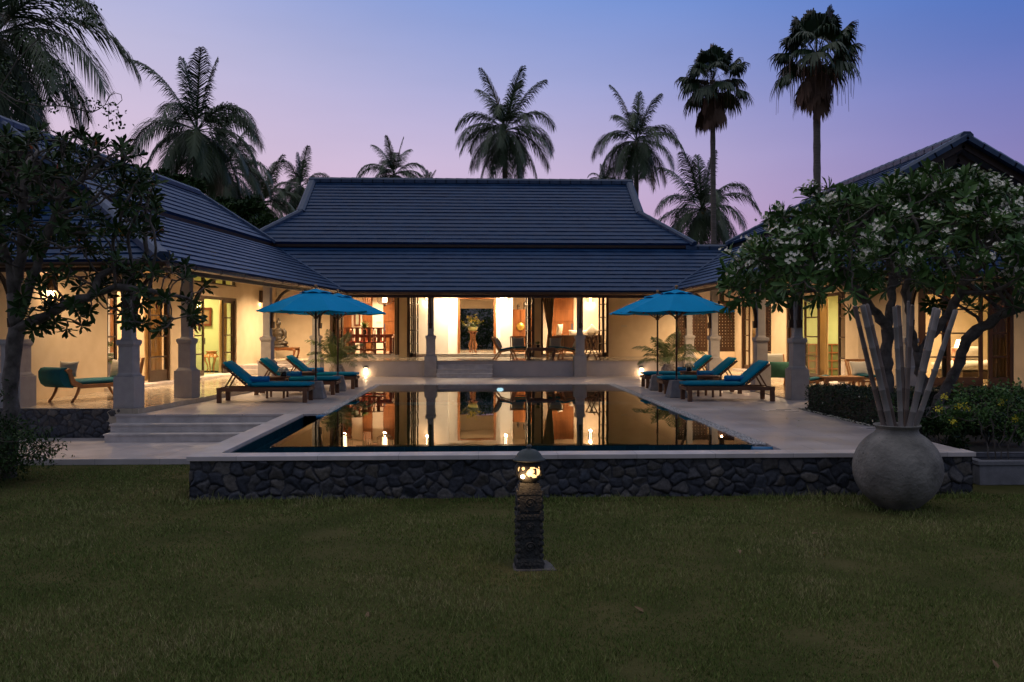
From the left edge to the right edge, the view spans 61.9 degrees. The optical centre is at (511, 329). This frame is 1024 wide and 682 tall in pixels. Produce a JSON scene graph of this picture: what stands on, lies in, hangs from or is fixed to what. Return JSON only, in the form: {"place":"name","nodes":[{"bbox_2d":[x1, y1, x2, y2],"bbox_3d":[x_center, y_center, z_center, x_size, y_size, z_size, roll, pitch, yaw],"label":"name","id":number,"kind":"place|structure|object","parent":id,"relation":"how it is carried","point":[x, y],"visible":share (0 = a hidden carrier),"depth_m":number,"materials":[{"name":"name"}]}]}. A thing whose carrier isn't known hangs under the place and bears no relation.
{"place":"outdoors","nodes":[
{"label":"outdoors","id":0,"kind":"place"},
{"bbox_2d":[0,0,134,131],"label":"creeper","id":1,"kind":"object","parent":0,"point":[72,16],"visible":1,"depth_m":8.82,"materials":[{"name":"plant"}]},
{"bbox_2d":[22,373,257,429],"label":"veranda floor","id":2,"kind":"structure","parent":0,"point":[160,397],"depth_m":18.07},
{"bbox_2d":[38,357,144,402],"bbox_3d":[-8.876,1.042,18.085,0.765,0.893,2.019,0,0,26],"label":"daybed","id":3,"kind":"object","parent":2,"relation":"on","point":[59,377],"visible":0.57,"depth_m":17.30,"materials":[{"name":"fabric"}]},
{"bbox_2d":[239,363,298,374],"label":"steps","id":4,"kind":"structure","parent":2,"relation":"on","point":[251,369],"depth_m":28.43,"materials":[{"name":"stone"}]},
{"bbox_2d":[460,309,492,348],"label":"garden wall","id":5,"kind":"structure","parent":0,"point":[477,313],"depth_m":46.96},
{"bbox_2d":[0,371,1023,681],"bbox_3d":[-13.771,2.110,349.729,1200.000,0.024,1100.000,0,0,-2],"label":"lawn","id":6,"kind":"structure","parent":0,"point":[634,669],"depth_m":7.12,"materials":[{"name":"plant"}]},
{"bbox_2d":[0,379,74,487],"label":"garden bush","id":7,"kind":"object","parent":6,"relation":"on","point":[6,441],"visible":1,"depth_m":11.76,"materials":[{"name":"green plant"}]},
{"bbox_2d":[0,0,142,133],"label":"coconut palm","id":8,"kind":"object","parent":6,"relation":"on","point":[13,10],"visible":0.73,"depth_m":30.02,"materials":[{"name":"green plant"}]},
{"bbox_2d":[0,120,217,478],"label":"frangipani tree","id":9,"kind":"object","parent":6,"relation":"on","point":[61,225],"visible":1,"depth_m":12.11,"materials":[{"name":"green plant"}]},
{"bbox_2d":[17,438,218,464],"bbox_3d":[-7.647,2.105,14.650,6.870,0.170,2.680,0,0,-2],"label":"landing","id":10,"kind":"object","parent":6,"relation":"on","point":[92,451],"visible":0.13,"depth_m":14.07,"materials":[{"name":"stone"}]},
{"bbox_2d":[0,408,119,437],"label":"retaining wall","id":11,"kind":"structure","parent":10,"relation":"on","point":[78,423],"depth_m":15.97,"materials":[{"name":"stone"}]},
{"bbox_2d":[103,416,278,441],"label":"steps","id":12,"kind":"structure","parent":10,"relation":"on","point":[174,429],"depth_m":15.64,"materials":[{"name":"stone"}]},
{"bbox_2d":[0,115,346,407],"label":"house","id":13,"kind":"structure","parent":6,"relation":"on","point":[239,262],"depth_m":20.52,"materials":[{"name":"paint"}]},
{"bbox_2d":[108,291,116,386],"bbox_3d":[-9.844,0.215,20.940,0.048,2.354,0.501,0,0,4],"label":"door","id":14,"kind":"structure","parent":13,"relation":"in","point":[112,326],"depth_m":20.97,"materials":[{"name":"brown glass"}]},
{"bbox_2d":[144,298,161,380],"bbox_3d":[-9.893,0.170,23.540,0.122,2.400,0.994,0,0,4],"label":"curtain","id":15,"kind":"object","parent":13,"relation":"hanging from","point":[156,349],"visible":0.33,"depth_m":23.47,"materials":[{"name":"fabric"}]},
{"bbox_2d":[148,295,167,381],"bbox_3d":[-9.646,0.215,23.284,0.048,2.354,1.069,0,0,4],"label":"door","id":16,"kind":"structure","parent":13,"relation":"in","point":[154,375],"depth_m":23.07,"materials":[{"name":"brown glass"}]},
{"bbox_2d":[218,300,226,371],"bbox_3d":[-9.542,0.170,28.149,0.122,2.400,0.591,0,0,4],"label":"curtain","id":17,"kind":"object","parent":13,"relation":"hanging from","point":[220,332],"visible":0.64,"depth_m":27.98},
{"bbox_2d":[222,300,233,372],"bbox_3d":[-9.285,0.215,27.941,0.103,2.354,0.834,0,0,4],"label":"door","id":18,"kind":"structure","parent":13,"relation":"in","point":[223,301],"depth_m":27.72,"materials":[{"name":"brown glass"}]},
{"bbox_2d":[153,167,207,194],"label":"broadleaf tree","id":19,"kind":"object","parent":6,"relation":"on","point":[200,185],"visible":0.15,"depth_m":45.06,"materials":[{"name":"green plant"}]},
{"bbox_2d":[127,46,264,200],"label":"coconut palm","id":20,"kind":"object","parent":6,"relation":"on","point":[199,151],"visible":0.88,"depth_m":48.32,"materials":[{"name":"green plant"}]},
{"bbox_2d":[180,104,275,208],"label":"coconut palm","id":21,"kind":"object","parent":6,"relation":"on","point":[232,191],"visible":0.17,"depth_m":60.67,"materials":[{"name":"green plant"}]},
{"bbox_2d":[211,194,272,223],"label":"broadleaf tree","id":22,"kind":"object","parent":6,"relation":"on","point":[246,208],"visible":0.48,"depth_m":45.87,"materials":[{"name":"green plant"}]},
{"bbox_2d":[248,214,278,228],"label":"broadleaf tree","id":23,"kind":"object","parent":6,"relation":"on","point":[260,222],"visible":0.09,"depth_m":42.80,"materials":[{"name":"green plant"}]},
{"bbox_2d":[241,153,301,218],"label":"coconut palm","id":24,"kind":"object","parent":6,"relation":"on","point":[278,204],"visible":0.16,"depth_m":73.64,"materials":[{"name":"green plant"}]},
{"bbox_2d":[270,146,329,210],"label":"coconut palm","id":25,"kind":"object","parent":6,"relation":"on","point":[299,173],"visible":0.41,"depth_m":78.60,"materials":[{"name":"green plant"}]},
{"bbox_2d":[356,135,427,177],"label":"coconut palm","id":26,"kind":"object","parent":6,"relation":"on","point":[392,160],"visible":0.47,"depth_m":77.04,"materials":[{"name":"green plant"}]},
{"bbox_2d":[460,309,479,348],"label":"garden bush","id":27,"kind":"object","parent":6,"relation":"on","point":[463,316],"visible":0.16,"depth_m":44.15,"materials":[{"name":"green plant"}]},
{"bbox_2d":[460,309,492,348],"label":"garden bush","id":28,"kind":"object","parent":6,"relation":"on","point":[486,337],"visible":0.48,"depth_m":45.09,"materials":[{"name":"green plant"}]},
{"bbox_2d":[454,65,555,178],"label":"coconut palm","id":29,"kind":"object","parent":6,"relation":"on","point":[503,144],"visible":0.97,"depth_m":54.36,"materials":[{"name":"green plant"}]},
{"bbox_2d":[513,560,556,570],"bbox_3d":[0.196,2.121,7.633,0.379,0.038,0.340,0,0,-2],"label":"paving stone","id":30,"kind":"object","parent":6,"relation":"on","point":[548,566],"visible":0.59,"depth_m":7.52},
{"bbox_2d":[513,445,544,568],"bbox_3d":[0.152,1.567,7.632,0.298,1.086,0.298,0,0,-4],"label":"garden lantern","id":31,"kind":"object","parent":30,"relation":"on","point":[529,511],"visible":1,"depth_m":7.53,"materials":[{"name":"stone"}]},
{"bbox_2d":[115,376,1001,449],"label":"deck","id":32,"kind":"structure","parent":6,"relation":"on","point":[743,413],"depth_m":17.07,"materials":[{"name":"stone"}]},
{"bbox_2d":[216,361,314,402],"bbox_3d":[-5.386,1.125,18.730,1.970,0.891,0.746,0,0,-2],"label":"sun lounger","id":33,"kind":"object","parent":32,"relation":"on","point":[242,375],"visible":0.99,"depth_m":18.43,"materials":[{"name":"teal wood"}]},
{"bbox_2d":[254,357,340,394],"bbox_3d":[-5.249,1.125,20.957,1.970,0.891,0.746,0,0,-2],"label":"sun lounger","id":34,"kind":"object","parent":32,"relation":"on","point":[271,366],"visible":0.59,"depth_m":20.68,"materials":[{"name":"teal fabric"}]},
{"bbox_2d":[256,284,371,398],"bbox_3d":[-4.492,0.260,19.538,2.458,2.620,2.458,0,0,-2],"label":"parasol","id":35,"kind":"object","parent":32,"relation":"on","point":[316,301],"visible":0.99,"depth_m":19.06,"materials":[{"name":"fabric"}]},
{"bbox_2d":[286,355,359,388],"bbox_3d":[-5.149,1.125,23.012,1.970,0.891,0.746,0,0,-2],"label":"sun lounger","id":36,"kind":"object","parent":32,"relation":"on","point":[299,365],"visible":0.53,"depth_m":22.73,"materials":[{"name":"teal fabric"}]},
{"bbox_2d":[287,289,385,391],"bbox_3d":[-4.489,0.260,21.990,2.458,2.620,2.458,0,0,-8],"label":"parasol","id":37,"kind":"object","parent":32,"relation":"on","point":[342,384],"visible":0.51,"depth_m":21.84,"materials":[{"name":"fabric"}]},
{"bbox_2d":[305,329,374,371],"bbox_3d":[-5.350,0.769,26.418,2.069,1.599,2.189,0,0,-30],"label":"potted palm","id":38,"kind":"object","parent":32,"relation":"on","point":[331,348],"visible":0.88,"depth_m":26.23,"materials":[{"name":"green plant"}]},
{"bbox_2d":[436,364,492,377],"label":"steps","id":39,"kind":"structure","parent":32,"relation":"on","point":[467,371],"depth_m":28.37,"materials":[{"name":"stone"}]},
{"bbox_2d":[257,361,681,375],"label":"terrace wall","id":40,"kind":"structure","parent":32,"relation":"on","point":[543,368],"depth_m":29.04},
{"bbox_2d":[257,357,682,361],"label":"terrace floor","id":41,"kind":"structure","parent":40,"relation":"on","point":[384,359],"depth_m":29.94,"materials":[{"name":"stone"}]},
{"bbox_2d":[274,347,299,357],"bbox_3d":[-8.536,0.845,31.288,1.400,0.420,0.600,0,0,4],"label":"table","id":42,"kind":"object","parent":41,"relation":"on","point":[293,349],"visible":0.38,"depth_m":30.98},
{"bbox_2d":[272,318,288,347],"bbox_3d":[-8.565,0.101,31.287,0.789,1.087,0.760,0,0,8],"label":"seated statue","id":43,"kind":"object","parent":42,"relation":"on","point":[279,333],"visible":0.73,"depth_m":31.18,"materials":[{"name":"stone"}]},
{"bbox_2d":[491,336,517,359],"bbox_3d":[-0.267,0.636,29.610,0.862,0.824,0.575,0,0,10],"label":"lounge chair","id":44,"kind":"object","parent":41,"relation":"on","point":[497,343],"visible":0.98,"depth_m":29.41,"materials":[{"name":"brown wood"}]},
{"bbox_2d":[510,336,527,358],"bbox_3d":[0.246,0.636,30.723,0.575,0.824,0.862,0,0,-5],"label":"lounge chair","id":45,"kind":"object","parent":41,"relation":"on","point":[517,342],"visible":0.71,"depth_m":30.88,"materials":[{"name":"brown wood"}]},
{"bbox_2d":[546,336,563,358],"bbox_3d":[1.552,0.636,30.674,0.575,0.824,0.862,0,0,6],"label":"lounge chair","id":46,"kind":"object","parent":41,"relation":"on","point":[555,342],"visible":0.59,"depth_m":30.84,"materials":[{"name":"brown wood"}]},
{"bbox_2d":[260,177,734,376],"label":"house","id":47,"kind":"structure","parent":32,"relation":"on","point":[449,248],"depth_m":31.72,"materials":[{"name":"tile"}]},
{"bbox_2d":[383,298,393,350],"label":"door","id":48,"kind":"structure","parent":47,"relation":"in","point":[388,319],"depth_m":38.22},
{"bbox_2d":[409,298,412,356],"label":"door","id":49,"kind":"structure","parent":47,"relation":"in","point":[410,353],"depth_m":32.53,"materials":[{"name":"brown glass"}]},
{"bbox_2d":[415,298,418,356],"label":"door","id":50,"kind":"structure","parent":47,"relation":"in","point":[416,353],"depth_m":32.54,"materials":[{"name":"brown glass"}]},
{"bbox_2d":[347,349,596,353],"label":"hall floor","id":51,"kind":"structure","parent":47,"relation":"in","point":[479,351],"depth_m":36.11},
{"bbox_2d":[343,334,393,353],"bbox_3d":[-5.904,0.560,34.795,2.205,0.780,0.960,0,0,-2],"label":"dining table","id":52,"kind":"object","parent":51,"relation":"on","point":[391,342],"visible":0.43,"depth_m":34.39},
{"bbox_2d":[513,309,531,351],"bbox_3d":[0.340,0.025,37.467,1.014,1.850,0.551,0,0,-2],"label":"cabinet","id":53,"kind":"object","parent":51,"relation":"on","point":[518,322],"visible":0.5,"depth_m":37.23,"materials":[{"name":"brown wood"}]},
{"bbox_2d":[525,298,528,356],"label":"door","id":54,"kind":"structure","parent":47,"relation":"in","point":[526,299],"depth_m":32.24,"materials":[{"name":"brown glass"}]},
{"bbox_2d":[543,298,553,353],"bbox_3d":[1.421,-0.350,33.329,0.475,2.561,0.126,0,0,-2],"label":"curtain","id":55,"kind":"object","parent":47,"relation":"hanging from","point":[548,303],"visible":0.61,"depth_m":33.31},
{"bbox_2d":[552,298,573,350],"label":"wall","id":56,"kind":"structure","parent":47,"relation":"in","point":[563,312],"depth_m":38.00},
{"bbox_2d":[598,298,602,356],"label":"door","id":57,"kind":"structure","parent":47,"relation":"in","point":[600,353],"depth_m":32.82,"materials":[{"name":"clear glass"}]},
{"bbox_2d":[609,290,707,390],"bbox_3d":[3.797,0.260,22.267,2.458,2.620,2.458,0,0,2],"label":"parasol","id":58,"kind":"object","parent":32,"relation":"on","point":[653,385],"visible":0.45,"depth_m":22.12,"materials":[{"name":"fabric"}]},
{"bbox_2d":[633,328,706,370],"bbox_3d":[4.916,0.737,26.832,2.075,1.664,2.174,0,0,-33],"label":"potted palm","id":59,"kind":"object","parent":32,"relation":"on","point":[666,355],"visible":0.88,"depth_m":26.64,"materials":[{"name":"green plant"}]},
{"bbox_2d":[640,354,712,387],"bbox_3d":[4.553,1.125,23.400,1.970,0.891,0.746,0,0,-2],"label":"sun lounger","id":60,"kind":"object","parent":32,"relation":"on","point":[705,359],"visible":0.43,"depth_m":23.12,"materials":[{"name":"teal fabric"}]},
{"bbox_2d":[621,285,734,397],"bbox_3d":[3.839,0.260,19.916,2.458,2.620,2.458,0,0,-5],"label":"parasol","id":61,"kind":"object","parent":32,"relation":"on","point":[676,301],"visible":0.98,"depth_m":19.44,"materials":[{"name":"fabric"}]},
{"bbox_2d":[657,357,741,393],"bbox_3d":[4.665,1.125,21.303,1.970,0.891,0.746,0,0,-2],"label":"sun lounger","id":62,"kind":"object","parent":32,"relation":"on","point":[724,366],"visible":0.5,"depth_m":21.03,"materials":[{"name":"teal fabric"}]},
{"bbox_2d":[679,360,774,401],"bbox_3d":[4.784,1.125,19.056,1.970,0.891,0.746,0,0,-2],"label":"sun lounger","id":63,"kind":"object","parent":32,"relation":"on","point":[748,374],"visible":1,"depth_m":18.76,"materials":[{"name":"teal fabric"}]},
{"bbox_2d":[669,131,1023,399],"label":"house","id":64,"kind":"structure","parent":32,"relation":"on","point":[791,334],"depth_m":22.55,"materials":[{"name":"paint"}]},
{"bbox_2d":[744,306,749,368],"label":"door","id":65,"kind":"structure","parent":64,"relation":"in","point":[745,366],"depth_m":31.70,"materials":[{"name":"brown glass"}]},
{"bbox_2d":[766,304,770,353],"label":"door","id":66,"kind":"structure","parent":64,"relation":"in","point":[768,309],"depth_m":29.53,"materials":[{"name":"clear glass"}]},
{"bbox_2d":[804,298,819,376],"bbox_3d":[9.072,0.250,25.740,0.103,2.424,1.112,0,0,-2],"label":"door","id":67,"kind":"structure","parent":64,"relation":"in","point":[805,304],"depth_m":25.48,"materials":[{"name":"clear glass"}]},
{"bbox_2d":[820,299,828,374],"bbox_3d":[9.351,0.270,25.640,0.122,2.400,0.563,0,0,-2],"label":"curtain","id":68,"kind":"object","parent":64,"relation":"hanging from","point":[824,321],"visible":0.77,"depth_m":25.44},
{"bbox_2d":[838,295,844,382],"bbox_3d":[9.131,0.250,23.537,0.048,2.424,0.555,0,0,-2],"label":"door","id":69,"kind":"structure","parent":64,"relation":"in","point":[841,317],"depth_m":23.64,"materials":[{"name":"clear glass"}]},
{"bbox_2d":[923,290,950,385],"bbox_3d":[11.178,0.210,22.507,0.786,2.524,0.048,0,0,-2],"label":"door","id":70,"kind":"structure","parent":64,"relation":"in","point":[938,381],"depth_m":22.49,"materials":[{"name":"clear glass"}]},
{"bbox_2d":[942,290,982,385],"bbox_3d":[11.925,0.210,22.597,1.101,2.524,0.048,0,0,-2],"label":"door","id":71,"kind":"structure","parent":64,"relation":"in","point":[967,380],"depth_m":22.59,"materials":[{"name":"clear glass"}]},
{"bbox_2d":[918,286,1013,387],"bbox_3d":[11.960,0.184,22.538,2.711,2.709,0.300,0,0,-2],"label":"window frame","id":72,"kind":"structure","parent":64,"relation":"in","point":[920,293],"depth_m":22.52,"materials":[{"name":"wood"}]},
{"bbox_2d":[988,290,1008,385],"bbox_3d":[12.889,0.210,22.575,0.607,2.524,0.048,0,0,-2],"label":"door","id":73,"kind":"structure","parent":64,"relation":"in","point":[990,332],"depth_m":22.54,"materials":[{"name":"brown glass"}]},
{"bbox_2d":[993,294,1005,376],"bbox_3d":[13.118,0.230,22.951,0.622,2.520,0.146,0,0,-2],"label":"curtain","id":74,"kind":"object","parent":64,"relation":"hanging from","point":[999,349],"visible":0.31,"depth_m":22.93,"materials":[{"name":"fabric"}]},
{"bbox_2d":[189,457,972,499],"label":"retaining wall","id":75,"kind":"structure","parent":6,"relation":"on","point":[685,477],"depth_m":10.76,"materials":[{"name":"stone"}]},
{"bbox_2d":[186,414,975,460],"bbox_3d":[0.857,1.595,13.444,9.990,0.059,5.400,0,0,-2],"label":"pool coping","id":76,"kind":"object","parent":75,"relation":"on","point":[222,450],"visible":1,"depth_m":10.82,"materials":[{"name":"stone"}]},
{"bbox_2d":[590,84,686,197],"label":"coconut palm","id":77,"kind":"object","parent":6,"relation":"on","point":[635,160],"visible":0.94,"depth_m":59.81,"materials":[{"name":"green plant"}]},
{"bbox_2d":[653,150,761,244],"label":"coconut palm","id":78,"kind":"object","parent":6,"relation":"on","point":[698,230],"visible":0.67,"depth_m":65.58,"materials":[{"name":"green plant"}]},
{"bbox_2d":[674,43,753,244],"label":"fan palm","id":79,"kind":"object","parent":6,"relation":"on","point":[710,101],"visible":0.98,"depth_m":50.17,"materials":[{"name":"green plant"}]},
{"bbox_2d":[767,4,865,192],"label":"fan palm","id":80,"kind":"object","parent":6,"relation":"on","point":[815,93],"visible":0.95,"depth_m":42.14,"materials":[{"name":"green plant"}]},
{"bbox_2d":[852,422,943,510],"bbox_3d":[4.577,1.615,10.140,1.000,0.990,1.000,0,0,-2],"label":"clay urn","id":81,"kind":"object","parent":6,"relation":"on","point":[894,468],"visible":0.91,"depth_m":9.80,"materials":[{"name":"ceramic"}]},
{"bbox_2d":[853,306,885,425],"bbox_3d":[4.283,0.585,10.131,0.490,1.746,0.079,0,0,-2],"label":"bamboo pole","id":82,"kind":"object","parent":81,"relation":"in","point":[870,370],"visible":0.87,"depth_m":10.11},
{"bbox_2d":[860,304,893,425],"bbox_3d":[4.338,0.580,10.057,0.529,1.761,0.087,0,0,-12],"label":"bamboo pole","id":83,"kind":"object","parent":81,"relation":"in","point":[880,382],"visible":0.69,"depth_m":10.02,"materials":[{"name":"wood"}]},
{"bbox_2d":[865,304,896,425],"bbox_3d":[4.479,0.568,10.287,0.435,1.778,0.072,0,0,14],"label":"bamboo pole","id":84,"kind":"object","parent":81,"relation":"in","point":[880,361],"visible":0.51,"depth_m":10.27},
{"bbox_2d":[892,306,903,426],"bbox_3d":[4.553,0.588,10.041,0.212,1.731,0.070,0,0,-36],"label":"bamboo pole","id":85,"kind":"object","parent":81,"relation":"in","point":[898,372],"visible":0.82,"depth_m":10.01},
{"bbox_2d":[896,305,904,424],"bbox_3d":[4.715,0.573,10.309,0.083,1.759,0.227,0,0,-2],"label":"bamboo pole","id":86,"kind":"object","parent":81,"relation":"in","point":[901,346],"visible":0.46,"depth_m":10.30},
{"bbox_2d":[904,305,913,426],"bbox_3d":[4.697,0.575,10.118,0.133,1.754,0.064,0,0,8],"label":"bamboo pole","id":87,"kind":"object","parent":81,"relation":"in","point":[908,374],"visible":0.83,"depth_m":10.10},
{"bbox_2d":[906,308,940,426],"bbox_3d":[4.794,0.601,10.025,0.444,1.715,0.084,0,0,17],"label":"bamboo pole","id":88,"kind":"object","parent":81,"relation":"in","point":[921,378],"visible":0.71,"depth_m":9.99,"materials":[{"name":"wood"}]},
{"bbox_2d":[913,309,957,426],"bbox_3d":[4.997,0.608,10.181,0.672,1.709,0.087,0,0,-2],"label":"bamboo pole","id":89,"kind":"object","parent":81,"relation":"in","point":[926,395],"visible":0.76,"depth_m":10.16,"materials":[{"name":"wood"}]},
{"bbox_2d":[928,426,1023,451],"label":"garden bed","id":90,"kind":"object","parent":6,"relation":"on","point":[978,445],"depth_m":13.94,"materials":[{"name":"plant"}]},
{"bbox_2d":[804,381,930,437],"bbox_3d":[6.320,1.453,15.435,0.996,0.898,3.272,0,0,-2],"label":"hedge","id":91,"kind":"object","parent":90,"relation":"on","point":[854,402],"visible":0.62,"depth_m":15.22,"materials":[{"name":"plant"}]},
{"bbox_2d":[713,157,1023,437],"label":"frangipani tree","id":92,"kind":"object","parent":90,"relation":"on","point":[982,220],"visible":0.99,"depth_m":13.87,"materials":[{"name":"green plant"}]},
{"bbox_2d":[860,384,1023,406],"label":"hedge","id":93,"kind":"object","parent":90,"relation":"on","point":[934,390],"visible":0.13,"depth_m":17.54,"materials":[{"name":"plant"}]},
{"bbox_2d":[920,415,971,449],"bbox_3d":[6.539,1.597,12.826,0.767,0.656,0.640,0,0,-2],"label":"garden plant","id":94,"kind":"object","parent":90,"relation":"on","point":[929,426],"visible":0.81,"depth_m":12.80,"materials":[{"name":"green plant"}]},
{"bbox_2d":[931,402,1023,445],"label":"garden plant","id":95,"kind":"object","parent":90,"relation":"on","point":[973,432],"visible":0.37,"depth_m":13.75,"materials":[{"name":"green plant"}]},
{"bbox_2d":[972,452,1023,484],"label":"planter box","id":96,"kind":"object","parent":6,"relation":"on","point":[997,471],"visible":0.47,"depth_m":11.61,"materials":[{"name":"concrete"}]},
{"bbox_2d":[891,376,1023,459],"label":"flowering shrub","id":97,"kind":"object","parent":96,"relation":"in","point":[984,412],"visible":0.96,"depth_m":12.03,"materials":[{"name":"green plant"}]},
{"bbox_2d":[1,0,1023,243],"label":"sky","id":98,"kind":"structure","parent":0,"point":[334,78],"materials":[{"name":"purple"}]},
{"bbox_2d":[556,335,601,352],"bbox_3d":[2.752,0.580,35.136,1.976,0.740,0.800,0,0,-2],"label":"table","id":99,"kind":"object","parent":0,"point":[569,340],"visible":0.34,"depth_m":34.74,"materials":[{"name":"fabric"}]},
{"bbox_2d":[699,370,814,398],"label":"veranda floor","id":100,"kind":"structure","parent":0,"point":[777,384],"depth_m":24.11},
{"bbox_2d":[768,354,788,384],"bbox_3d":[7.149,1.112,23.028,0.765,0.893,2.019,0,0,7],"label":"daybed","id":101,"kind":"object","parent":100,"relation":"on","point":[778,364],"visible":0.35,"depth_m":22.10,"materials":[{"name":"fabric"}]},
{"bbox_2d":[815,375,864,386],"bbox_3d":[7.812,1.330,20.323,1.000,0.460,0.600,0,0,-2],"label":"table","id":102,"kind":"object","parent":100,"relation":"on","point":[852,378],"visible":0.56,"depth_m":20.04,"materials":[{"name":"brown wood"}]},
{"bbox_2d":[844,359,875,386],"bbox_3d":[8.667,1.141,21.047,0.575,0.824,0.862,0,0,-4],"label":"lounge chair","id":103,"kind":"object","parent":100,"relation":"on","point":[859,368],"visible":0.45,"depth_m":21.21,"materials":[{"name":"fabric"}]},
{"bbox_2d":[807,344,837,375],"bbox_3d":[10.199,0.980,27.473,1.536,1.080,0.500,0,0,-2],"label":"lattice cabinet","id":104,"kind":"object","parent":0,"point":[832,360],"visible":0.34,"depth_m":27.23,"materials":[{"name":"green paint"}]},
{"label":"gravel bed","id":105,"kind":"structure","parent":0,"visible":0},
{"bbox_2d":[321,383,765,445],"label":"gravel","id":106,"kind":"structure","parent":105,"relation":"on","point":[753,442],"depth_m":16.75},
{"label":"room floor","id":107,"kind":"structure","parent":0,"visible":0},
{"bbox_2d":[931,360,987,378],"bbox_3d":[13.750,0.920,25.010,2.080,1.200,1.800,0,0,-2],"label":"bed","id":108,"kind":"object","parent":107,"relation":"on","point":[970,368],"visible":0.26,"depth_m":24.15,"materials":[{"name":"fabric"}]},
{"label":"pool basin","id":109,"kind":"structure","parent":0,"visible":0},
{"bbox_2d":[231,417,303,452],"bbox_3d":[-0.458,2.274,17.736,7.040,1.392,13.440,0,0,-2],"label":"pool basin","id":110,"kind":"object","parent":109,"relation":"in","point":[263,444],"visible":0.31,"depth_m":13.41,"materials":[{"name":"tile"}]},
{"bbox_2d":[270,444,751,452],"bbox_3d":[-0.231,2.274,18.075,6.560,1.392,12.980,0,0,-2],"label":"pool basin","id":111,"kind":"object","parent":109,"relation":"in","point":[509,448],"visible":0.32,"depth_m":11.59,"materials":[{"name":"tile"}]},
{"bbox_2d":[270,384,750,446],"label":"water","id":112,"kind":"structure","parent":111,"relation":"in","point":[494,415],"depth_m":14.79,"materials":[{"name":"liquid"}]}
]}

